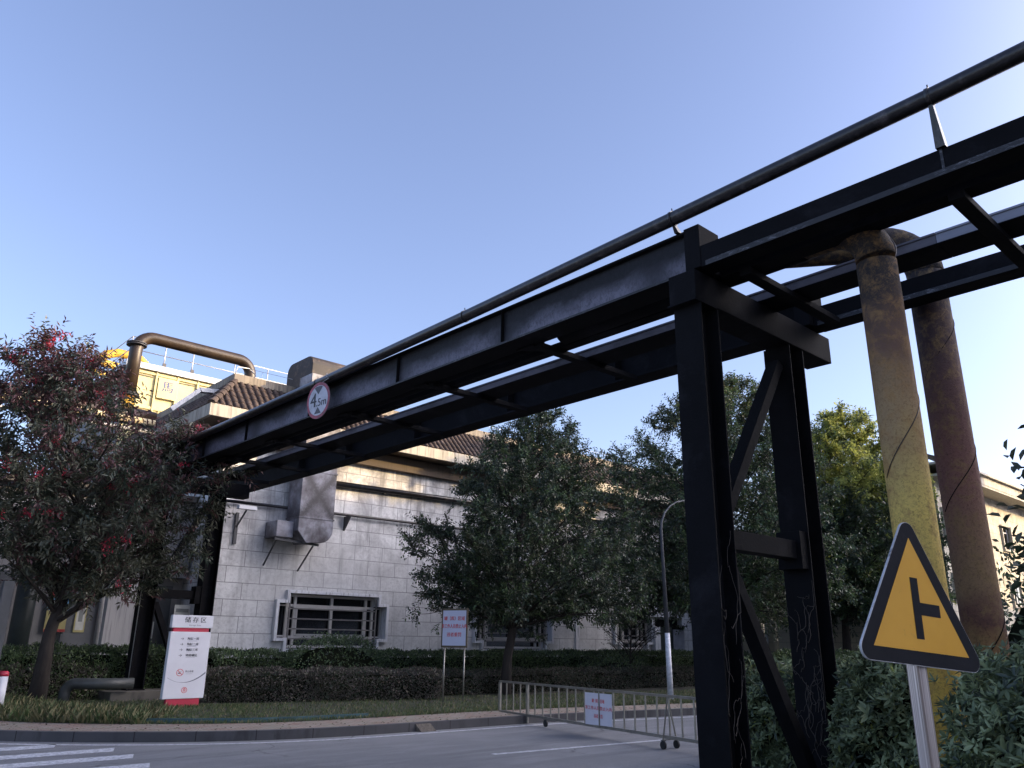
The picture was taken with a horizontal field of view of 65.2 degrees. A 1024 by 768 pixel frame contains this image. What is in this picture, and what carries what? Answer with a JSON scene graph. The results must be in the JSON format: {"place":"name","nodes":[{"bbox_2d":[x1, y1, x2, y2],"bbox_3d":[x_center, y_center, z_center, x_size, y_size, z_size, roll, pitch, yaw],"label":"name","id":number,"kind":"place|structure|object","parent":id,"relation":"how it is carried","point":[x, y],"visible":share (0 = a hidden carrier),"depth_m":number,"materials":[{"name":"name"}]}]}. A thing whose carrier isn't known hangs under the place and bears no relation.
{"place":"outdoors","nodes":[
{"label":"outdoors","id":0,"kind":"place"},
{"bbox_2d":[0,405,155,432],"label":"horizontal pipe","id":1,"kind":"object","parent":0,"point":[111,426],"visible":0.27,"depth_m":24.31,"materials":[{"name":"grey metal"}]},
{"bbox_2d":[2,396,155,425],"bbox_3d":[-19.421,-1.161,18.080,22.200,0.210,0.200,16,-24,-40],"label":"horizontal pipe","id":2,"kind":"object","parent":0,"point":[145,423],"visible":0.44,"depth_m":24.87,"materials":[{"name":"beige metal"}]},
{"bbox_2d":[0,703,695,730],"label":"pavement","id":3,"kind":"structure","parent":0,"point":[193,727],"depth_m":14.29,"materials":[{"name":"concrete"}]},
{"bbox_2d":[0,715,698,767],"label":"road","id":4,"kind":"structure","parent":0,"point":[468,748],"depth_m":12.21,"materials":[{"name":"grey asphalt"}]},
{"bbox_2d":[0,398,42,528],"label":"broadleaf tree","id":5,"kind":"object","parent":4,"relation":"on","point":[19,445],"visible":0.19,"depth_m":19.88,"materials":[{"name":"green plant"}]},
{"bbox_2d":[0,475,198,654],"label":"annex building","id":6,"kind":"structure","parent":4,"relation":"on","point":[116,627],"depth_m":24.05,"materials":[{"name":"concrete"}]},
{"bbox_2d":[0,570,96,654],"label":"door","id":7,"kind":"structure","parent":6,"relation":"in","point":[68,637],"depth_m":23.58,"materials":[{"name":"grey metal"}]},
{"bbox_2d":[43,594,68,631],"bbox_3d":[-13.286,6.666,23.369,0.560,1.100,0.032,16,-24,-40],"label":"poster","id":8,"kind":"object","parent":6,"relation":"attached to","point":[61,626],"visible":0.18,"depth_m":23.31,"materials":[{"name":"paper"}]},
{"bbox_2d":[72,606,87,631],"bbox_3d":[-12.810,6.854,23.774,0.300,1.000,0.026,16,-24,-40],"label":"poster","id":9,"kind":"object","parent":6,"relation":"attached to","point":[79,622],"visible":0.62,"depth_m":23.70,"materials":[{"name":"paper"}]},
{"bbox_2d":[148,586,172,653],"bbox_3d":[-11.345,7.938,24.963,1.050,3.200,0.090,16,-24,-40],"label":"door","id":10,"kind":"structure","parent":6,"relation":"in","point":[165,605],"depth_m":25.37,"materials":[{"name":"metal"}]},
{"bbox_2d":[50,359,220,482],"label":"panel building","id":11,"kind":"structure","parent":4,"relation":"on","point":[169,387],"depth_m":34.00,"materials":[{"name":"beige metal"}]},
{"bbox_2d":[98,349,148,362],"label":"yellow pipe","id":12,"kind":"object","parent":11,"relation":"on","point":[120,352],"visible":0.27,"depth_m":36.90,"materials":[{"name":"metal"}]},
{"bbox_2d":[107,336,287,384],"bbox_3d":[-14.945,0.083,38.212,8.340,1.219,6.122,16,-24,-40],"label":"roof railing","id":13,"kind":"object","parent":11,"relation":"on","point":[164,364],"visible":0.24,"depth_m":35.13,"materials":[{"name":"white metal"}]},
{"bbox_2d":[104,360,119,368],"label":"yellow pipe","id":14,"kind":"object","parent":13,"relation":"attached to","point":[108,361],"visible":0.14,"depth_m":36.07,"materials":[{"name":"metal"}]},
{"bbox_2d":[95,474,249,701],"bbox_3d":[-8.912,5.442,21.473,3.140,5.877,1.400,16,-24,-40],"label":"support frame","id":15,"kind":"object","parent":4,"relation":"on","point":[201,595],"visible":0.38,"depth_m":20.99,"materials":[{"name":"metal"}]},
{"bbox_2d":[139,116,1023,491],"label":"pipe bridge","id":16,"kind":"structure","parent":15,"relation":"on","point":[959,176],"depth_m":11.20,"materials":[{"name":"metal"}]},
{"bbox_2d":[307,374,330,418],"bbox_3d":[-3.740,0.237,15.527,0.730,0.907,0.060,-14,-23,37],"label":"clearance sign","id":17,"kind":"object","parent":16,"relation":"attached to","point":[318,400],"visible":1,"depth_m":15.47,"materials":[{"name":"white metal"}]},
{"bbox_2d":[179,342,544,474],"bbox_3d":[-4.954,1.060,17.829,0.284,0.280,15.800,16,-24,-40],"label":"sooty pipe","id":18,"kind":"object","parent":16,"relation":"on","point":[454,377],"visible":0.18,"depth_m":14.94,"materials":[{"name":"metal"}]},
{"bbox_2d":[174,41,1023,448],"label":"overhead pipe","id":19,"kind":"object","parent":16,"relation":"on","point":[974,75],"visible":0.85,"depth_m":9.43,"materials":[{"name":"black metal"}]},
{"bbox_2d":[203,202,1023,481],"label":"cable tray","id":20,"kind":"object","parent":16,"relation":"attached to","point":[948,243],"visible":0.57,"depth_m":11.95,"materials":[{"name":"metal"}]},
{"bbox_2d":[0,708,696,741],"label":"kerb","id":21,"kind":"structure","parent":4,"relation":"on","point":[144,736],"depth_m":13.50,"materials":[{"name":"concrete"}]},
{"bbox_2d":[0,716,696,767],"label":"road markings","id":22,"kind":"object","parent":4,"relation":"on","point":[65,761],"visible":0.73,"depth_m":11.79,"materials":[{"name":"paint"}]},
{"bbox_2d":[70,369,692,657],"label":"stone building","id":23,"kind":"structure","parent":4,"relation":"on","point":[353,577],"depth_m":28.56,"materials":[{"name":"grey stone"}]},
{"bbox_2d":[171,605,190,630],"bbox_3d":[-10.242,7.398,24.715,0.480,1.100,0.030,16,-24,-40],"label":"poster","id":24,"kind":"object","parent":23,"relation":"attached to","point":[181,609],"visible":0.27,"depth_m":24.83,"materials":[{"name":"paper"}]},
{"bbox_2d":[118,332,255,404],"bbox_3d":[-11.083,0.017,27.768,4.660,3.005,0.640,16,-24,-40],"label":"arched pipe","id":25,"kind":"object","parent":23,"relation":"attached to","point":[137,345],"visible":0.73,"depth_m":27.38,"materials":[{"name":"brown metal"}]},
{"bbox_2d":[2,384,156,427],"bbox_3d":[-20.216,-1.219,19.326,22.610,0.641,0.580,16,-24,-40],"label":"horizontal pipe","id":26,"kind":"object","parent":25,"relation":"attached to","point":[153,414],"visible":0.2,"depth_m":26.13,"materials":[{"name":"brown paint"}]},
{"bbox_2d":[168,387,218,411],"bbox_3d":[-10.234,0.595,26.983,2.507,1.139,0.220,16,-24,-40],"label":"metal channel","id":27,"kind":"object","parent":23,"relation":"on","point":[190,396],"visible":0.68,"depth_m":26.54,"materials":[{"name":"white metal"}]},
{"bbox_2d":[232,505,256,543],"bbox_3d":[-8.626,4.484,25.464,0.600,1.140,0.792,16,-24,-40],"label":"wall light","id":28,"kind":"object","parent":23,"relation":"attached to","point":[245,508],"visible":0.98,"depth_m":25.54,"materials":[{"name":"white metal"}]},
{"bbox_2d":[235,366,255,375],"bbox_3d":[-9.243,-0.395,27.709,0.086,0.448,1.012,-7,-19,22],"label":"bent rod","id":29,"kind":"object","parent":23,"relation":"on","point":[245,368],"visible":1,"depth_m":27.78,"materials":[{"name":"white metal"}]},
{"bbox_2d":[263,373,340,571],"bbox_3d":[-7.050,3.033,27.196,1.925,6.800,1.130,16,-24,-40],"label":"wall duct","id":30,"kind":"object","parent":23,"relation":"attached to","point":[310,511],"depth_m":26.56,"materials":[{"name":"metal"}]},
{"bbox_2d":[287,356,345,389],"bbox_3d":[-6.842,-0.081,29.082,2.100,1.170,1.950,16,-24,-40],"label":"roof duct","id":31,"kind":"object","parent":23,"relation":"on","point":[297,371],"visible":0.37,"depth_m":28.33,"materials":[{"name":"metal"}]},
{"bbox_2d":[271,590,388,651],"bbox_3d":[-6.175,8.139,27.353,4.370,2.000,0.440,16,-24,-40],"label":"window","id":32,"kind":"structure","parent":23,"relation":"in","point":[301,613],"depth_m":27.42,"materials":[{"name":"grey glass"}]},
{"bbox_2d":[226,499,614,547],"bbox_3d":[0.208,6.590,33.636,25.601,0.748,0.400,16,-24,-40],"label":"wall pipe","id":33,"kind":"object","parent":23,"relation":"attached to","point":[347,517],"depth_m":28.35,"materials":[{"name":"grey metal"}]},
{"bbox_2d":[336,481,678,532],"bbox_3d":[1.649,5.738,35.386,21.602,0.478,0.269,16,-24,-40],"label":"wall pipe","id":34,"kind":"object","parent":23,"relation":"attached to","point":[383,490],"depth_m":30.25,"materials":[{"name":"grey metal"}]},
{"bbox_2d":[472,605,553,650],"bbox_3d":[0.020,9.960,32.773,4.370,2.000,0.440,16,-24,-40],"label":"window","id":35,"kind":"structure","parent":23,"relation":"in","point":[499,642],"depth_m":32.80,"materials":[{"name":"grey glass"}]},
{"bbox_2d":[613,610,652,650],"bbox_3d":[5.611,11.604,37.663,2.785,2.000,0.440,16,-24,-40],"label":"window","id":36,"kind":"structure","parent":23,"relation":"in","point":[643,624],"depth_m":37.91,"materials":[{"name":"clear glass"}]},
{"bbox_2d":[660,627,672,651],"bbox_3d":[7.396,13.089,38.946,1.400,2.400,0.050,16,-24,-40],"label":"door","id":37,"kind":"structure","parent":23,"relation":"in","point":[661,628],"depth_m":39.21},
{"bbox_2d":[415,723,435,731],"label":"kerb ramp","id":38,"kind":"structure","parent":4,"relation":"on","point":[427,727],"depth_m":14.98,"materials":[{"name":"grey concrete"}]},
{"bbox_2d":[498,680,697,748],"bbox_3d":[1.391,6.052,14.812,0.355,0.818,7.048,11,-21,-29],"label":"mobile barrier","id":39,"kind":"object","parent":4,"relation":"on","point":[676,743],"visible":0.84,"depth_m":14.17,"materials":[{"name":"metal"}]},
{"bbox_2d":[585,692,612,726],"bbox_3d":[1.562,5.914,14.557,0.029,0.590,0.844,10,-20,-27],"label":"hanging notice","id":40,"kind":"object","parent":39,"relation":"hanging from","point":[598,708],"visible":1,"depth_m":14.54,"materials":[{"name":"metal"}]},
{"bbox_2d":[1,686,747,723],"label":"verge","id":41,"kind":"structure","parent":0,"point":[687,688],"depth_m":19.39,"materials":[{"name":"green plant"}]},
{"bbox_2d":[0,671,9,704],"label":"sign board","id":42,"kind":"object","parent":41,"relation":"on","point":[4,676],"visible":0.95,"depth_m":16.10,"materials":[{"name":"white metal"}]},
{"bbox_2d":[0,581,14,656],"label":"steel post","id":43,"kind":"object","parent":41,"relation":"on","point":[6,591],"visible":1,"depth_m":16.36,"materials":[{"name":"grey metal"}]},
{"bbox_2d":[6,543,36,648],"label":"vertical pipe","id":44,"kind":"object","parent":41,"relation":"on","point":[21,620],"visible":0.36,"depth_m":21.52,"materials":[{"name":"grey metal"}]},
{"bbox_2d":[0,656,109,700],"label":"hedge","id":45,"kind":"object","parent":41,"relation":"on","point":[23,682],"visible":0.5,"depth_m":19.34,"materials":[{"name":"green plant"}]},
{"bbox_2d":[0,690,180,723],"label":"grass","id":46,"kind":"structure","parent":41,"relation":"on","point":[22,707],"depth_m":14.68,"materials":[{"name":"green plant"}]},
{"bbox_2d":[57,678,134,701],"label":"elbow pipe","id":47,"kind":"object","parent":41,"relation":"on","point":[67,687],"visible":0.93,"depth_m":18.93,"materials":[{"name":"grey metal"}]},
{"bbox_2d":[92,509,119,653],"bbox_3d":[-11.963,5.983,23.487,0.140,6.000,0.140,16,-24,-40],"label":"vertical pipe","id":48,"kind":"object","parent":41,"relation":"on","point":[98,621],"depth_m":23.15,"materials":[{"name":"grey metal"}]},
{"bbox_2d":[0,640,218,699],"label":"hedge","id":49,"kind":"object","parent":41,"relation":"on","point":[116,660],"visible":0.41,"depth_m":20.26,"materials":[{"name":"green plant"}]},
{"bbox_2d":[0,312,263,700],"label":"red leaf tree","id":50,"kind":"object","parent":41,"relation":"on","point":[124,485],"visible":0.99,"depth_m":18.55,"materials":[{"name":"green plant"}]},
{"bbox_2d":[160,615,213,706],"bbox_3d":[-7.421,6.344,18.266,0.963,2.040,0.134,17,-24,-42],"label":"storage sign","id":51,"kind":"object","parent":41,"relation":"on","point":[185,664],"visible":0.98,"depth_m":18.21,"materials":[{"name":"white metal"}]},
{"bbox_2d":[126,713,368,722],"bbox_3d":[-4.842,6.282,14.991,4.446,0.090,0.518,8,-19,-21],"label":"edging board","id":52,"kind":"object","parent":41,"relation":"on","point":[236,719],"visible":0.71,"depth_m":14.73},
{"bbox_2d":[200,664,444,703],"bbox_3d":[-4.755,7.680,20.518,6.078,0.975,1.401,8,-19,-21],"label":"hedge","id":53,"kind":"object","parent":41,"relation":"on","point":[329,686],"visible":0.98,"depth_m":20.06,"materials":[{"name":"green plant"}]},
{"bbox_2d":[281,631,389,675],"bbox_3d":[-5.085,8.038,22.933,3.366,1.882,1.957,16,-24,-40],"label":"round bush","id":54,"kind":"object","parent":41,"relation":"on","point":[349,656],"visible":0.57,"depth_m":22.58,"materials":[{"name":"green plant"}]},
{"bbox_2d":[4,703,692,729],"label":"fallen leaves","id":55,"kind":"object","parent":41,"relation":"on","point":[329,720],"visible":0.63,"depth_m":14.65,"materials":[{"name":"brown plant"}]},
{"bbox_2d":[441,608,467,703],"bbox_3d":[-1.474,6.899,20.296,0.756,2.320,0.069,-8,-20,24],"label":"notice board","id":56,"kind":"object","parent":41,"relation":"on","point":[454,632],"visible":0.99,"depth_m":20.45,"materials":[{"name":"white metal"}]},
{"bbox_2d":[206,646,752,680],"bbox_3d":[1.526,10.695,30.317,27.221,1.448,1.814,17,-24,-41],"label":"hedge","id":57,"kind":"object","parent":41,"relation":"on","point":[493,658],"visible":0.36,"depth_m":26.95,"materials":[{"name":"green plant"}]},
{"bbox_2d":[396,407,661,694],"bbox_3d":[0.648,5.006,25.570,8.208,9.445,8.689,16,-24,-40],"label":"broadleaf tree","id":58,"kind":"object","parent":41,"relation":"on","point":[499,601],"visible":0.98,"depth_m":24.35,"materials":[{"name":"green plant"}]},
{"bbox_2d":[396,663,755,695],"bbox_3d":[3.264,10.065,27.452,16.765,0.908,1.830,14,-22,-36],"label":"hedge","id":59,"kind":"object","parent":41,"relation":"on","point":[484,683],"visible":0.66,"depth_m":25.87,"materials":[{"name":"green plant"}]},
{"bbox_2d":[577,651,653,673],"bbox_3d":[3.712,10.259,28.722,3.239,1.404,2.342,16,-24,-40],"label":"bush","id":60,"kind":"object","parent":41,"relation":"on","point":[619,664],"visible":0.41,"depth_m":28.44,"materials":[{"name":"green plant"}]},
{"bbox_2d":[601,598,669,663],"bbox_3d":[4.459,9.388,29.412,2.716,3.517,2.715,-3,-18,10],"label":"tree","id":61,"kind":"object","parent":41,"relation":"on","point":[630,643],"visible":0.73,"depth_m":29.17,"materials":[{"name":"green plant"}]},
{"bbox_2d":[659,500,684,699],"bbox_3d":[5.129,6.118,23.402,2.334,5.821,0.180,16,-24,-40],"label":"street lamp","id":62,"kind":"object","parent":41,"relation":"on","point":[668,659],"visible":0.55,"depth_m":22.44,"materials":[{"name":"grey metal"}]},
{"bbox_2d":[564,370,871,641],"bbox_3d":[7.963,5.193,31.666,11.839,12.982,11.429,16,-24,-40],"label":"broadleaf tree","id":63,"kind":"object","parent":41,"relation":"on","point":[759,581],"visible":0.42,"depth_m":29.94,"materials":[{"name":"green plant"}]},
{"bbox_2d":[742,601,778,660],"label":"cream building","id":64,"kind":"structure","parent":41,"relation":"on","point":[773,645],"depth_m":45.51,"materials":[{"name":"stone"}]},
{"bbox_2d":[762,620,768,644],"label":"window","id":65,"kind":"structure","parent":64,"relation":"in","point":[766,635],"depth_m":45.16,"materials":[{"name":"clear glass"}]},
{"bbox_2d":[772,647,862,664],"bbox_3d":[15.629,12.199,34.607,12.794,1.567,2.721,10,-20,-28],"label":"hedge","id":66,"kind":"object","parent":41,"relation":"on","point":[840,652],"visible":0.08,"depth_m":33.09,"materials":[{"name":"green plant"}]},
{"bbox_2d":[760,398,956,650],"bbox_3d":[17.051,7.553,39.894,10.648,13.759,11.163,16,-24,-40],"label":"broadleaf tree","id":67,"kind":"object","parent":41,"relation":"on","point":[862,481],"visible":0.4,"depth_m":37.68,"materials":[{"name":"green plant"}]},
{"bbox_2d":[771,454,1023,656],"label":"sunlit building","id":68,"kind":"structure","parent":41,"relation":"on","point":[996,491],"depth_m":45.76,"materials":[{"name":"beige paint"}]},
{"bbox_2d":[940,507,945,534],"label":"window","id":69,"kind":"structure","parent":68,"relation":"in","point":[941,509],"depth_m":41.08,"materials":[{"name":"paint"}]},
{"bbox_2d":[951,572,956,599],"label":"window","id":70,"kind":"structure","parent":68,"relation":"in","point":[951,572],"depth_m":40.19,"materials":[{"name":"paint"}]},
{"bbox_2d":[999,525,1014,552],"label":"window","id":71,"kind":"structure","parent":68,"relation":"in","point":[1002,531],"depth_m":47.71,"materials":[{"name":"paint"}]},
{"bbox_2d":[1009,582,1023,608],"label":"window","id":72,"kind":"structure","parent":68,"relation":"in","point":[1020,590],"depth_m":46.71,"materials":[{"name":"glass"}]},
{"bbox_2d":[0,0,1023,624],"label":"sky","id":73,"kind":"structure","parent":0,"point":[276,184],"materials":[{"name":"blue"}]},
{"label":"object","id":74,"kind":"structure","parent":0,"visible":0},
{"bbox_2d":[668,269,838,767],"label":"support frame","id":75,"kind":"object","parent":74,"relation":"on","point":[705,308],"visible":1,"depth_m":9.44,"materials":[{"name":"metal"}]},
{"bbox_2d":[720,534,745,766],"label":"dry vine","id":76,"kind":"object","parent":75,"relation":"attached to","point":[739,659],"visible":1,"depth_m":8.29,"materials":[{"name":"brown plant"}]},
{"bbox_2d":[787,586,829,766],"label":"dry vine","id":77,"kind":"object","parent":75,"relation":"attached to","point":[810,686],"visible":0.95,"depth_m":9.51,"materials":[{"name":"brown plant"}]},
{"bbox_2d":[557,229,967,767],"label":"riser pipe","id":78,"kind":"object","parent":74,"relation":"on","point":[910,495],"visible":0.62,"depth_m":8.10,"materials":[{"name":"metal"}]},
{"bbox_2d":[744,652,847,767],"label":"glossy bush","id":79,"kind":"object","parent":74,"relation":"on","point":[769,746],"visible":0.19,"depth_m":10.37,"materials":[{"name":"green plant"}]},
{"bbox_2d":[835,653,878,681],"bbox_3d":[5.359,4.623,11.421,3.730,1.558,2.870,16,-24,-40],"label":"glossy bush","id":80,"kind":"object","parent":74,"relation":"on","point":[843,661],"visible":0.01,"depth_m":11.20,"materials":[{"name":"green plant"}]},
{"bbox_2d":[786,228,1010,666],"bbox_3d":[4.231,1.265,10.279,3.286,7.104,0.485,-3,-18,10],"label":"riser pipe","id":81,"kind":"object","parent":74,"relation":"on","point":[979,600],"visible":0.62,"depth_m":9.93,"materials":[{"name":"metal"}]},
{"bbox_2d":[859,522,979,767],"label":"warning sign","id":82,"kind":"object","parent":74,"relation":"on","point":[913,624],"visible":1,"depth_m":3.18,"materials":[{"name":"metal"}]},
{"bbox_2d":[824,643,1023,767],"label":"glossy bush","id":83,"kind":"object","parent":74,"relation":"on","point":[871,725],"visible":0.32,"depth_m":8.32,"materials":[{"name":"green plant"}]},
{"bbox_2d":[911,630,1023,767],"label":"glossy bush","id":84,"kind":"object","parent":74,"relation":"on","point":[987,719],"visible":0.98,"depth_m":4.85,"materials":[{"name":"green plant"}]},
{"bbox_2d":[986,424,1023,590],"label":"broadleaf tree","id":85,"kind":"object","parent":74,"relation":"on","point":[1018,536],"visible":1,"depth_m":5.50,"materials":[{"name":"green plant"}]},
{"bbox_2d":[991,539,1023,654],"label":"dark bush","id":86,"kind":"object","parent":74,"relation":"on","point":[1017,626],"visible":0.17,"depth_m":10.92,"materials":[{"name":"green plant"}]}
]}

